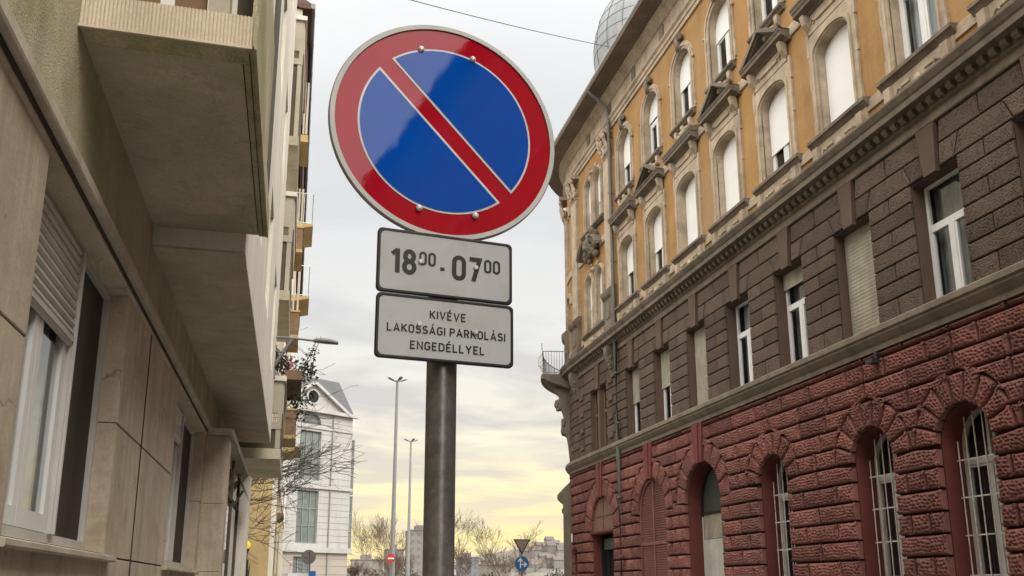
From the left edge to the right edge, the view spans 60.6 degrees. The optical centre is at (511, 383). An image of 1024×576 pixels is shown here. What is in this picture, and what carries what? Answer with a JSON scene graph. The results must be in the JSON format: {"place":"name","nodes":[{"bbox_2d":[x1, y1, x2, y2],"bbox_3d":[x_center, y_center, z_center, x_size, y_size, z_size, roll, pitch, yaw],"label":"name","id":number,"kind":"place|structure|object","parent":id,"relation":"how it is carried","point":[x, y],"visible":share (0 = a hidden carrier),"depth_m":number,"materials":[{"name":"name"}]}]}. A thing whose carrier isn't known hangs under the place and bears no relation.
{"place":"outdoors","nodes":[
{"label":"outdoors","id":0,"kind":"place"},
{"bbox_2d":[246,560,249,575],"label":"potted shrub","id":1,"kind":"object","parent":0,"point":[247,571],"visible":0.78,"depth_m":19.35,"materials":[{"name":"green plant"}]},
{"bbox_2d":[293,0,611,569],"label":"sky","id":2,"kind":"structure","parent":0,"point":[512,453],"materials":[{"name":"grey"}]},
{"bbox_2d":[347,549,563,575],"bbox_3d":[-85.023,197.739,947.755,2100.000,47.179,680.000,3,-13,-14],"label":"hill","id":3,"kind":"structure","parent":0,"point":[508,552],"depth_m":718.88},
{"bbox_2d":[519,547,529,558],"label":"hillside house","id":4,"kind":"structure","parent":3,"relation":"on","point":[525,552],"depth_m":762.79,"materials":[{"name":"grey paint"}]},
{"bbox_2d":[524,564,533,572],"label":"hillside house","id":5,"kind":"structure","parent":3,"relation":"on","point":[528,570],"depth_m":701.80,"materials":[{"name":"white"}]},
{"bbox_2d":[526,546,534,558],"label":"hillside house","id":6,"kind":"structure","parent":3,"relation":"on","point":[532,552],"depth_m":766.82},
{"bbox_2d":[529,560,540,571],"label":"hillside house","id":7,"kind":"structure","parent":3,"relation":"on","point":[535,562],"depth_m":705.12,"materials":[{"name":"beige paint"}]},
{"bbox_2d":[534,546,541,556],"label":"hillside house","id":8,"kind":"structure","parent":3,"relation":"on","point":[538,549],"depth_m":800.09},
{"bbox_2d":[535,564,546,571],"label":"hillside house","id":9,"kind":"structure","parent":3,"relation":"on","point":[542,569],"depth_m":703.31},
{"bbox_2d":[537,553,549,561],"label":"hillside house","id":10,"kind":"structure","parent":3,"relation":"on","point":[541,555],"depth_m":743.19,"materials":[{"name":"beige paint"}]},
{"bbox_2d":[541,542,545,552],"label":"hillside house","id":11,"kind":"structure","parent":3,"relation":"on","point":[543,547],"depth_m":814.39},
{"bbox_2d":[544,536,554,541],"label":"hillside house","id":12,"kind":"structure","parent":3,"relation":"on","point":[548,538],"depth_m":865.88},
{"bbox_2d":[544,554,555,568],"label":"hillside house","id":13,"kind":"structure","parent":3,"relation":"on","point":[549,557],"depth_m":722.53,"materials":[{"name":"beige paint"}]},
{"bbox_2d":[545,542,555,553],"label":"hillside house","id":14,"kind":"structure","parent":3,"relation":"on","point":[550,547],"depth_m":794.29,"materials":[{"name":"grey paint"}]},
{"bbox_2d":[551,556,563,568],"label":"hillside house","id":15,"kind":"structure","parent":3,"relation":"on","point":[557,562],"depth_m":716.55,"materials":[{"name":"beige paint"}]},
{"bbox_2d":[555,546,563,552],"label":"hillside house","id":16,"kind":"structure","parent":3,"relation":"on","point":[559,549],"depth_m":766.12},
{"label":"ground","id":17,"kind":"structure","parent":0,"visible":0},
{"bbox_2d":[248,323,363,569],"bbox_3d":[-7.136,2.033,26.151,5.111,11.121,8.217,9,-16,-33],"label":"bare tree","id":18,"kind":"object","parent":17,"relation":"on","point":[287,470],"visible":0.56,"depth_m":24.57,"materials":[{"name":"brown plant"}]},
{"bbox_2d":[281,376,358,575],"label":"white corner house","id":19,"kind":"structure","parent":17,"relation":"on","point":[323,524],"depth_m":86.46,"materials":[{"name":"paint"}]},
{"bbox_2d":[292,556,308,572],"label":"window","id":20,"kind":"structure","parent":19,"relation":"in","point":[304,569],"depth_m":83.37,"materials":[{"name":"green glass"}]},
{"bbox_2d":[295,490,317,543],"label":"window","id":21,"kind":"structure","parent":19,"relation":"in","point":[306,524],"depth_m":84.75,"materials":[{"name":"grey glass"}]},
{"bbox_2d":[299,430,319,480],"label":"window","id":22,"kind":"structure","parent":19,"relation":"in","point":[305,436],"depth_m":86.25,"materials":[{"name":"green glass"}]},
{"bbox_2d":[302,413,319,424],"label":"window","id":23,"kind":"structure","parent":19,"relation":"in","point":[310,415],"depth_m":87.00,"materials":[{"name":"green glass"}]},
{"bbox_2d":[306,389,320,404],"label":"round window","id":24,"kind":"structure","parent":19,"relation":"in","point":[316,399],"depth_m":87.15,"materials":[{"name":"white stone"}]},
{"bbox_2d":[350,555,383,575],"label":"city block","id":25,"kind":"structure","parent":17,"relation":"on","point":[367,563],"depth_m":398.08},
{"bbox_2d":[347,510,389,575],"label":"bare tree","id":26,"kind":"object","parent":17,"relation":"on","point":[354,571],"visible":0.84,"depth_m":105.61,"materials":[{"name":"brown plant"}]},
{"bbox_2d":[348,514,412,575],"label":"bare tree","id":27,"kind":"object","parent":17,"relation":"on","point":[377,560],"visible":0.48,"depth_m":118.66,"materials":[{"name":"brown plant"}]},
{"bbox_2d":[365,515,417,575],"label":"bare tree","id":28,"kind":"object","parent":17,"relation":"on","point":[400,558],"visible":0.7,"depth_m":99.21,"materials":[{"name":"brown plant"}]},
{"bbox_2d":[384,545,403,575],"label":"city block","id":29,"kind":"structure","parent":17,"relation":"on","point":[400,553],"depth_m":421.78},
{"bbox_2d":[404,438,416,575],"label":"street lamp","id":30,"kind":"object","parent":17,"relation":"on","point":[408,536],"visible":1,"depth_m":83.33,"materials":[{"name":"grey metal"}]},
{"bbox_2d":[405,525,422,575],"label":"city block","id":31,"kind":"structure","parent":17,"relation":"on","point":[416,546],"depth_m":394.87,"materials":[{"name":"grey concrete"}]},
{"bbox_2d":[414,509,489,575],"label":"bare tree","id":32,"kind":"object","parent":17,"relation":"on","point":[461,559],"visible":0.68,"depth_m":101.35,"materials":[{"name":"brown plant"}]},
{"bbox_2d":[456,553,478,575],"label":"city block","id":33,"kind":"structure","parent":17,"relation":"on","point":[474,570],"depth_m":429.25,"materials":[{"name":"grey paint"}]},
{"bbox_2d":[373,566,563,575],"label":"hedge","id":34,"kind":"object","parent":17,"relation":"on","point":[556,574],"visible":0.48,"depth_m":122.49,"materials":[{"name":"brown plant"}]},
{"bbox_2d":[466,516,517,575],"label":"bare tree","id":35,"kind":"object","parent":17,"relation":"on","point":[493,555],"visible":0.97,"depth_m":104.10,"materials":[{"name":"brown plant"}]},
{"bbox_2d":[478,560,505,575],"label":"city block","id":36,"kind":"structure","parent":17,"relation":"on","point":[482,570],"depth_m":450.81,"materials":[{"name":"white concrete"}]},
{"bbox_2d":[499,520,551,575],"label":"bare tree","id":37,"kind":"object","parent":17,"relation":"on","point":[530,549],"visible":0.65,"depth_m":116.63,"materials":[{"name":"brown plant"}]},
{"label":"pavement","id":38,"kind":"structure","parent":0,"visible":0},
{"bbox_2d":[513,539,529,575],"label":"direction sign","id":39,"kind":"object","parent":38,"relation":"on","point":[521,563],"visible":1,"depth_m":36.51,"materials":[{"name":"metal"}]},
{"bbox_2d":[538,0,1023,575],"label":"corner building","id":40,"kind":"structure","parent":38,"relation":"on","point":[792,338],"depth_m":20.31,"materials":[{"name":"stone"}]},
{"bbox_2d":[589,189,590,225],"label":"narrow window","id":41,"kind":"structure","parent":40,"relation":"in","point":[589,189],"depth_m":35.87,"materials":[{"name":"white paint"}]},
{"bbox_2d":[590,283,592,327],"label":"narrow window","id":42,"kind":"structure","parent":40,"relation":"in","point":[591,283],"depth_m":35.07,"materials":[{"name":"white paint"}]},
{"bbox_2d":[598,173,600,214],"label":"narrow window","id":43,"kind":"structure","parent":40,"relation":"in","point":[599,173],"depth_m":34.85,"materials":[{"name":"white paint"}]},
{"bbox_2d":[595,388,607,449],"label":"twin window","id":44,"kind":"structure","parent":40,"relation":"in","point":[601,424],"depth_m":33.05,"materials":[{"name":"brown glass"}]},
{"bbox_2d":[600,271,602,319],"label":"narrow window","id":45,"kind":"structure","parent":40,"relation":"in","point":[601,271],"depth_m":33.95,"materials":[{"name":"white paint"}]},
{"bbox_2d":[601,535,615,575],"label":"shop door","id":46,"kind":"structure","parent":40,"relation":"in","point":[607,544],"depth_m":32.85,"materials":[{"name":"metal"}]},
{"bbox_2d":[624,132,630,185],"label":"arched window","id":47,"kind":"structure","parent":40,"relation":"in","point":[627,143],"depth_m":32.22,"materials":[{"name":"white paint"}]},
{"bbox_2d":[627,241,632,295],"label":"arched window","id":48,"kind":"structure","parent":40,"relation":"in","point":[630,250],"depth_m":31.31,"materials":[{"name":"white paint"}]},
{"bbox_2d":[632,367,639,431],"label":"casement window","id":49,"kind":"structure","parent":40,"relation":"in","point":[635,374],"depth_m":30.23,"materials":[{"name":"white paint"}]},
{"bbox_2d":[649,95,658,152],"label":"arched window","id":50,"kind":"structure","parent":40,"relation":"in","point":[653,111],"depth_m":29.87,"materials":[{"name":"white paint"}]},
{"bbox_2d":[654,211,662,272],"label":"arched window","id":51,"kind":"structure","parent":40,"relation":"in","point":[657,225],"depth_m":28.92,"materials":[{"name":"white paint"}]},
{"bbox_2d":[661,348,671,419],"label":"casement window","id":52,"kind":"structure","parent":40,"relation":"in","point":[665,368],"depth_m":27.86,"materials":[{"name":"white paint"}]},
{"bbox_2d":[680,52,691,116],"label":"arched window","id":53,"kind":"structure","parent":40,"relation":"in","point":[685,68],"depth_m":27.49,"materials":[{"name":"white paint"}]},
{"bbox_2d":[686,177,697,244],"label":"arched window","id":54,"kind":"structure","parent":40,"relation":"in","point":[692,231],"depth_m":26.48,"materials":[{"name":"white paint"}]},
{"bbox_2d":[694,326,708,404],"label":"casement window","id":55,"kind":"structure","parent":40,"relation":"in","point":[699,335],"depth_m":25.38,"materials":[{"name":"beige paint"}]},
{"bbox_2d":[701,466,726,575],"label":"arched window","id":56,"kind":"structure","parent":40,"relation":"in","point":[711,507],"depth_m":24.71,"materials":[{"name":"beige paint"}]},
{"bbox_2d":[716,1,730,72],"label":"arched window","id":57,"kind":"structure","parent":40,"relation":"in","point":[722,25],"depth_m":25.12,"materials":[{"name":"white paint"}]},
{"bbox_2d":[723,136,738,211],"bbox_3d":[6.242,-5.676,23.904,0.315,2.380,1.300,3,-13,-14],"label":"arched window","id":58,"kind":"structure","parent":40,"relation":"in","point":[730,157],"depth_m":24.11,"materials":[{"name":"white paint"}]},
{"bbox_2d":[736,300,753,385],"bbox_3d":[6.313,-1.040,22.845,0.285,2.470,1.280,3,-13,-14],"label":"casement window","id":59,"kind":"structure","parent":40,"relation":"in","point":[746,334],"depth_m":23.28,"materials":[{"name":"white paint"}]},
{"bbox_2d":[761,0,778,20],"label":"arched window","id":60,"kind":"structure","parent":40,"relation":"in","point":[772,3],"depth_m":22.88,"materials":[{"name":"white paint"}]},
{"bbox_2d":[769,86,790,170],"bbox_3d":[6.829,-6.220,21.562,0.330,2.380,1.300,3,-13,-14],"label":"arched window","id":61,"kind":"structure","parent":40,"relation":"in","point":[778,120],"depth_m":21.78,"materials":[{"name":"white paint"}]},
{"bbox_2d":[773,460,795,575],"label":"barred window","id":62,"kind":"structure","parent":40,"relation":"in","point":[783,496],"depth_m":21.03,"materials":[{"name":"beige paint"}]},
{"bbox_2d":[783,265,808,362],"bbox_3d":[6.890,-1.585,20.500,0.321,2.470,1.280,3,-13,-14],"label":"casement window","id":63,"kind":"structure","parent":40,"relation":"in","point":[794,278],"depth_m":20.88,"materials":[{"name":"white paint"}]},
{"bbox_2d":[825,24,854,122],"bbox_3d":[7.431,-6.764,19.224,0.315,2.380,1.300,3,-13,-14],"label":"arched window","id":64,"kind":"structure","parent":40,"relation":"in","point":[837,56],"depth_m":19.36,"materials":[{"name":"white paint"}]},
{"bbox_2d":[844,222,879,335],"bbox_3d":[7.485,-2.129,18.160,0.321,2.470,1.280,3,-13,-14],"label":"casement window","id":65,"kind":"structure","parent":40,"relation":"in","point":[864,306],"depth_m":18.27,"materials":[{"name":"beige paint"}]},
{"bbox_2d":[869,433,906,575],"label":"barred window","id":66,"kind":"structure","parent":40,"relation":"in","point":[885,478],"depth_m":17.41,"materials":[{"name":"beige paint"}]},
{"bbox_2d":[898,0,937,58],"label":"arched window","id":67,"kind":"structure","parent":40,"relation":"in","point":[922,12],"depth_m":17.24,"materials":[{"name":"white glass"}]},
{"bbox_2d":[924,168,972,297],"bbox_3d":[8.097,-2.672,15.824,0.285,2.470,1.280,3,-13,-14],"label":"casement window","id":68,"kind":"structure","parent":40,"relation":"in","point":[950,225],"depth_m":16.17,"materials":[{"name":"white paint"}]},
{"bbox_2d":[957,408,1010,575],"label":"barred window","id":69,"kind":"structure","parent":40,"relation":"in","point":[985,460],"depth_m":14.99,"materials":[{"name":"beige paint"}]},
{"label":"pavement","id":70,"kind":"structure","parent":0,"visible":0},
{"bbox_2d":[0,0,307,575],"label":"beige apartment building","id":71,"kind":"structure","parent":70,"relation":"on","point":[149,159],"depth_m":5.79,"materials":[{"name":"stone"}]},
{"bbox_2d":[0,190,115,561],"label":"shuttered window","id":72,"kind":"structure","parent":71,"relation":"in","point":[68,297],"depth_m":4.94,"materials":[{"name":"metal"}]},
{"bbox_2d":[160,405,198,573],"bbox_3d":[-3.838,1.227,10.019,0.335,1.820,3.090,3,-13,-14],"label":"shuttered window","id":73,"kind":"structure","parent":71,"relation":"in","point":[177,519],"depth_m":10.51,"materials":[{"name":"metal"}]},
{"bbox_2d":[274,336,337,378],"bbox_3d":[-4.025,-0.502,16.479,1.463,0.839,0.299,3,-13,-14],"label":"wall street lamp","id":74,"kind":"object","parent":71,"relation":"attached to","point":[315,340],"visible":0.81,"depth_m":16.57,"materials":[{"name":"grey metal"}]},
{"bbox_2d":[411,0,608,46],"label":"overhead cable","id":75,"kind":"object","parent":71,"relation":"attached to","point":[504,23],"visible":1,"depth_m":25.01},
{"bbox_2d":[245,541,250,575],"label":"globe lamp","id":76,"kind":"object","parent":70,"relation":"on","point":[248,545],"visible":0.3,"depth_m":18.83,"materials":[{"name":"glass"}]},
{"bbox_2d":[247,0,315,575],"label":"yellow apartment building","id":77,"kind":"structure","parent":70,"relation":"on","point":[268,560],"depth_m":31.39,"materials":[{"name":"paint"}]},
{"bbox_2d":[274,523,278,573],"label":"window","id":78,"kind":"structure","parent":77,"relation":"in","point":[278,523],"depth_m":31.67,"materials":[{"name":"white glass"}]},
{"bbox_2d":[277,534,280,575],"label":"window","id":79,"kind":"structure","parent":77,"relation":"in","point":[279,534],"depth_m":38.97,"materials":[{"name":"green glass"}]},
{"bbox_2d":[278,540,280,575],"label":"window","id":80,"kind":"structure","parent":77,"relation":"in","point":[280,540],"depth_m":42.77,"materials":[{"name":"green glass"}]},
{"bbox_2d":[275,337,320,421],"bbox_3d":[-4.603,-0.051,18.291,1.123,1.622,2.448,3,-13,-14],"label":"balcony plant","id":81,"kind":"object","parent":77,"relation":"on","point":[295,378],"visible":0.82,"depth_m":18.13,"materials":[{"name":"green plant"}]},
{"bbox_2d":[299,550,315,575],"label":"reversed sign","id":82,"kind":"object","parent":70,"relation":"on","point":[310,555],"visible":0.98,"depth_m":34.41,"materials":[{"name":"grey metal"}]},
{"bbox_2d":[328,25,554,575],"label":"no parking sign","id":83,"kind":"object","parent":70,"relation":"on","point":[442,139],"visible":1,"depth_m":2.20,"materials":[{"name":"blue metal"}]},
{"label":"road","id":84,"kind":"structure","parent":0,"visible":0},
{"bbox_2d":[386,554,394,575],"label":"no entry sign","id":85,"kind":"object","parent":84,"relation":"on","point":[390,558],"visible":1,"depth_m":58.07,"materials":[{"name":"red metal"}]},
{"bbox_2d":[388,376,406,575],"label":"street lamp","id":86,"kind":"object","parent":84,"relation":"on","point":[392,539],"visible":0.96,"depth_m":59.71,"materials":[{"name":"grey metal"}]}
]}

